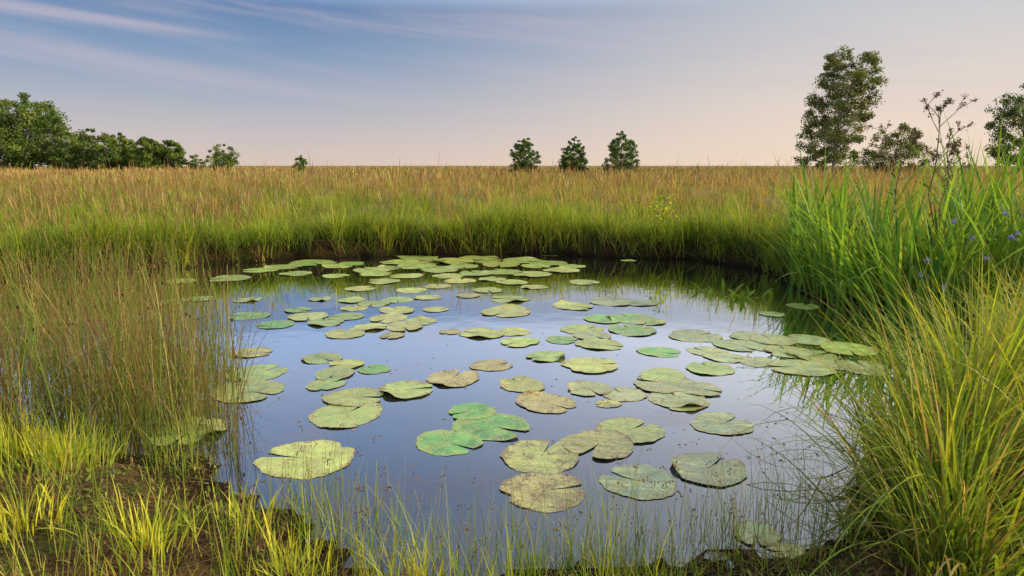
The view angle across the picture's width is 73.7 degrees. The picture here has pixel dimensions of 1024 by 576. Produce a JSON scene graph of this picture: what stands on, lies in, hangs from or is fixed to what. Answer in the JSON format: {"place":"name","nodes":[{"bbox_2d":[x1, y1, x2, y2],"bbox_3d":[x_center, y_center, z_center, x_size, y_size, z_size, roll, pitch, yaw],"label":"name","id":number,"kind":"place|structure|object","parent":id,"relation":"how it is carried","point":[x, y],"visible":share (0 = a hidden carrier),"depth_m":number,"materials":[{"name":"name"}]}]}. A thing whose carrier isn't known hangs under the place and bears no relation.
{"place":"outdoors","nodes":[
{"label":"outdoors","id":0,"kind":"place"},
{"bbox_2d":[51,268,819,546],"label":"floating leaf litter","id":1,"kind":"object","parent":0,"point":[528,430],"visible":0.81,"depth_m":3.55,"materials":[{"name":"brown plant"}]},
{"bbox_2d":[0,255,983,575],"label":"pond water","id":2,"kind":"structure","parent":0,"point":[426,351],"depth_m":4.17,"materials":[{"name":"blue liquid"}]},
{"bbox_2d":[0,225,343,466],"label":"rushes","id":3,"kind":"object","parent":2,"relation":"in","point":[141,376],"visible":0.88,"depth_m":3.92,"materials":[{"name":"green plant"}]},
{"bbox_2d":[5,254,944,558],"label":"water lily pads","id":4,"kind":"object","parent":2,"relation":"on","point":[473,424],"visible":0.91,"depth_m":4.38,"materials":[{"name":"green plant"}]},
{"bbox_2d":[248,412,862,575],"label":"jointed rush","id":5,"kind":"object","parent":2,"relation":"on","point":[737,531],"visible":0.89,"depth_m":2.50,"materials":[{"name":"green plant"}]},
{"bbox_2d":[692,278,772,299],"bbox_3d":[2.345,0.022,7.520,0.636,0.141,0.849,-8,13,-39],"label":"bogbean plant","id":6,"kind":"object","parent":2,"relation":"on","point":[748,293],"visible":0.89,"depth_m":7.42,"materials":[{"name":"green plant"}]},
{"bbox_2d":[0,166,1023,575],"bbox_3d":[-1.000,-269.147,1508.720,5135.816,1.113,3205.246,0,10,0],"label":"ground","id":7,"kind":"structure","parent":0,"point":[688,250],"depth_m":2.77,"materials":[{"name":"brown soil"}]},
{"bbox_2d":[0,120,37,169],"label":"deciduous tree","id":8,"kind":"object","parent":7,"relation":"on","point":[9,154],"visible":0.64,"depth_m":98.71,"materials":[{"name":"green plant"}]},
{"bbox_2d":[0,92,77,169],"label":"deciduous tree","id":9,"kind":"object","parent":7,"relation":"on","point":[36,125],"visible":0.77,"depth_m":100.46,"materials":[{"name":"green plant"}]},
{"bbox_2d":[43,131,94,171],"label":"deciduous tree","id":10,"kind":"object","parent":7,"relation":"on","point":[70,157],"visible":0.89,"depth_m":99.51,"materials":[{"name":"green plant"}]},
{"bbox_2d":[71,128,106,167],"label":"deciduous tree","id":11,"kind":"object","parent":7,"relation":"on","point":[83,135],"visible":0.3,"depth_m":108.33,"materials":[{"name":"green plant"}]},
{"bbox_2d":[80,132,126,170],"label":"deciduous tree","id":12,"kind":"object","parent":7,"relation":"on","point":[99,149],"visible":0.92,"depth_m":99.42,"materials":[{"name":"green plant"}]},
{"bbox_2d":[102,132,137,169],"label":"deciduous tree","id":13,"kind":"object","parent":7,"relation":"on","point":[127,145],"visible":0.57,"depth_m":102.37,"materials":[{"name":"green plant"}]},
{"bbox_2d":[125,139,144,168],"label":"deciduous tree","id":14,"kind":"object","parent":7,"relation":"on","point":[132,151],"visible":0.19,"depth_m":106.69,"materials":[{"name":"green plant"}]},
{"bbox_2d":[131,135,165,169],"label":"deciduous tree","id":15,"kind":"object","parent":7,"relation":"on","point":[148,152],"visible":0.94,"depth_m":100.08,"materials":[{"name":"green plant"}]},
{"bbox_2d":[152,146,170,168],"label":"deciduous tree","id":16,"kind":"object","parent":7,"relation":"on","point":[163,158],"visible":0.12,"depth_m":102.54,"materials":[{"name":"green plant"}]},
{"bbox_2d":[153,139,187,169],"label":"deciduous tree","id":17,"kind":"object","parent":7,"relation":"on","point":[177,153],"visible":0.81,"depth_m":101.99,"materials":[{"name":"green plant"}]},
{"bbox_2d":[184,154,206,169],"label":"willow bush","id":18,"kind":"object","parent":7,"relation":"on","point":[194,164],"visible":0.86,"depth_m":103.03,"materials":[{"name":"green plant"}]},
{"bbox_2d":[205,143,239,172],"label":"round willow bush","id":19,"kind":"object","parent":7,"relation":"on","point":[228,162],"visible":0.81,"depth_m":87.76,"materials":[{"name":"green plant"}]},
{"bbox_2d":[0,399,470,575],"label":"grass tuft","id":20,"kind":"object","parent":7,"relation":"on","point":[54,440],"visible":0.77,"depth_m":2.47,"materials":[{"name":"green plant"}]},
{"bbox_2d":[291,155,307,170],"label":"willow bush","id":21,"kind":"object","parent":7,"relation":"on","point":[301,163],"visible":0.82,"depth_m":93.10,"materials":[{"name":"green plant"}]},
{"bbox_2d":[21,162,680,220],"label":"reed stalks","id":22,"kind":"object","parent":7,"relation":"on","point":[25,188],"visible":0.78,"depth_m":12.51,"materials":[{"name":"brown plant"}]},
{"bbox_2d":[0,152,1023,281],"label":"meadow grass","id":23,"kind":"structure","parent":7,"relation":"on","point":[45,193],"depth_m":16.14,"materials":[{"name":"green plant"}]},
{"bbox_2d":[0,190,1023,332],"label":"bank grass","id":24,"kind":"structure","parent":7,"relation":"on","point":[731,228],"depth_m":10.21,"materials":[{"name":"green plant"}]},
{"bbox_2d":[0,162,1023,187],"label":"distant meadow grass","id":25,"kind":"structure","parent":7,"relation":"on","point":[375,170],"depth_m":42.60,"materials":[{"name":"beige plant"}]},
{"bbox_2d":[509,138,541,175],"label":"young alder tree","id":26,"kind":"object","parent":7,"relation":"on","point":[522,151],"visible":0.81,"depth_m":60.36,"materials":[{"name":"green plant"}]},
{"bbox_2d":[557,136,588,174],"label":"young alder tree","id":27,"kind":"object","parent":7,"relation":"on","point":[572,162],"visible":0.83,"depth_m":60.52,"materials":[{"name":"green plant"}]},
{"bbox_2d":[601,131,639,173],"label":"young alder tree","id":28,"kind":"object","parent":7,"relation":"on","point":[614,147],"visible":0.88,"depth_m":60.47,"materials":[{"name":"green plant"}]},
{"bbox_2d":[640,194,679,228],"bbox_3d":[2.324,-1.136,10.717,0.589,0.672,0.485,0,10,0],"label":"willow sapling","id":29,"kind":"object","parent":7,"relation":"on","point":[665,206],"visible":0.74,"depth_m":10.67,"materials":[{"name":"green plant"}]},
{"bbox_2d":[791,45,888,171],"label":"birch tree","id":30,"kind":"object","parent":7,"relation":"on","point":[836,138],"visible":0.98,"depth_m":67.05,"materials":[{"name":"green plant"}]},
{"bbox_2d":[724,296,1023,575],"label":"sedge tussock","id":31,"kind":"object","parent":7,"relation":"on","point":[933,453],"visible":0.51,"depth_m":2.54,"materials":[{"name":"green plant"}]},
{"bbox_2d":[731,252,1023,509],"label":"sedge tussock","id":32,"kind":"object","parent":7,"relation":"on","point":[1010,346],"visible":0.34,"depth_m":2.90,"materials":[{"name":"green plant"}]},
{"bbox_2d":[735,226,1023,385],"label":"bank herbs","id":33,"kind":"object","parent":7,"relation":"on","point":[992,286],"visible":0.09,"depth_m":6.30,"materials":[{"name":"green plant"}]},
{"bbox_2d":[739,113,1023,327],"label":"yellow flag iris","id":34,"kind":"object","parent":7,"relation":"on","point":[980,222],"visible":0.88,"depth_m":6.59,"materials":[{"name":"green plant"}]},
{"bbox_2d":[757,331,1022,513],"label":"sedge tussock","id":35,"kind":"object","parent":7,"relation":"on","point":[863,414],"visible":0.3,"depth_m":3.17,"materials":[{"name":"green plant"}]},
{"bbox_2d":[868,120,921,246],"bbox_3d":[3.988,-0.933,7.142,0.519,1.610,0.412,0,10,0],"label":"marsh thistle","id":36,"kind":"object","parent":7,"relation":"on","point":[915,137],"visible":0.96,"depth_m":7.07,"materials":[{"name":"green plant"}]},
{"bbox_2d":[859,122,931,173],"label":"alder bush","id":37,"kind":"object","parent":7,"relation":"on","point":[890,142],"visible":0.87,"depth_m":60.32,"materials":[{"name":"green plant"}]},
{"bbox_2d":[774,240,1023,439],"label":"sedge tussock","id":38,"kind":"object","parent":7,"relation":"on","point":[990,359],"visible":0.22,"depth_m":3.30,"materials":[{"name":"green plant"}]},
{"bbox_2d":[782,347,1023,575],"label":"sedge tussock","id":39,"kind":"object","parent":7,"relation":"on","point":[950,525],"visible":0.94,"depth_m":2.13,"materials":[{"name":"green plant"}]},
{"bbox_2d":[840,253,1023,402],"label":"sedge tussock","id":40,"kind":"object","parent":7,"relation":"on","point":[999,329],"visible":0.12,"depth_m":3.90,"materials":[{"name":"green plant"}]},
{"bbox_2d":[849,274,1023,557],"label":"sedge tussock","id":41,"kind":"object","parent":7,"relation":"on","point":[1019,409],"visible":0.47,"depth_m":2.58,"materials":[{"name":"green plant"}]},
{"bbox_2d":[866,256,1023,363],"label":"sedge tussock","id":42,"kind":"object","parent":7,"relation":"on","point":[994,309],"visible":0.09,"depth_m":4.50,"materials":[{"name":"green plant"}]},
{"bbox_2d":[913,89,978,245],"bbox_3d":[4.245,-1.018,6.822,0.508,1.875,0.338,-4,11,-19],"label":"marsh thistle","id":43,"kind":"object","parent":7,"relation":"on","point":[938,109],"visible":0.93,"depth_m":6.73,"materials":[{"name":"green plant"}]},
{"bbox_2d":[919,120,975,240],"bbox_3d":[4.433,-0.912,7.052,0.455,1.604,0.442,5,12,28],"label":"marsh thistle","id":44,"kind":"object","parent":7,"relation":"on","point":[958,151],"visible":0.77,"depth_m":6.95,"materials":[{"name":"green plant"}]},
{"bbox_2d":[905,238,1023,388],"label":"sedge tussock","id":45,"kind":"object","parent":7,"relation":"on","point":[1017,351],"visible":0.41,"depth_m":3.21,"materials":[{"name":"green plant"}]},
{"bbox_2d":[915,252,1023,341],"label":"sedge tussock","id":46,"kind":"object","parent":7,"relation":"on","point":[993,295],"visible":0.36,"depth_m":5.22,"materials":[{"name":"green plant"}]},
{"bbox_2d":[918,209,1023,343],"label":"scabious flowers","id":47,"kind":"object","parent":7,"relation":"on","point":[953,222],"visible":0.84,"depth_m":5.33,"materials":[{"name":"flower petals"},{"name":"leaf"}]},
{"bbox_2d":[983,83,1023,172],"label":"oak tree","id":48,"kind":"object","parent":7,"relation":"on","point":[1013,113],"visible":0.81,"depth_m":62.76,"materials":[{"name":"green plant"}]},
{"bbox_2d":[0,0,1023,165],"label":"sky","id":49,"kind":"structure","parent":0,"point":[334,82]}
]}

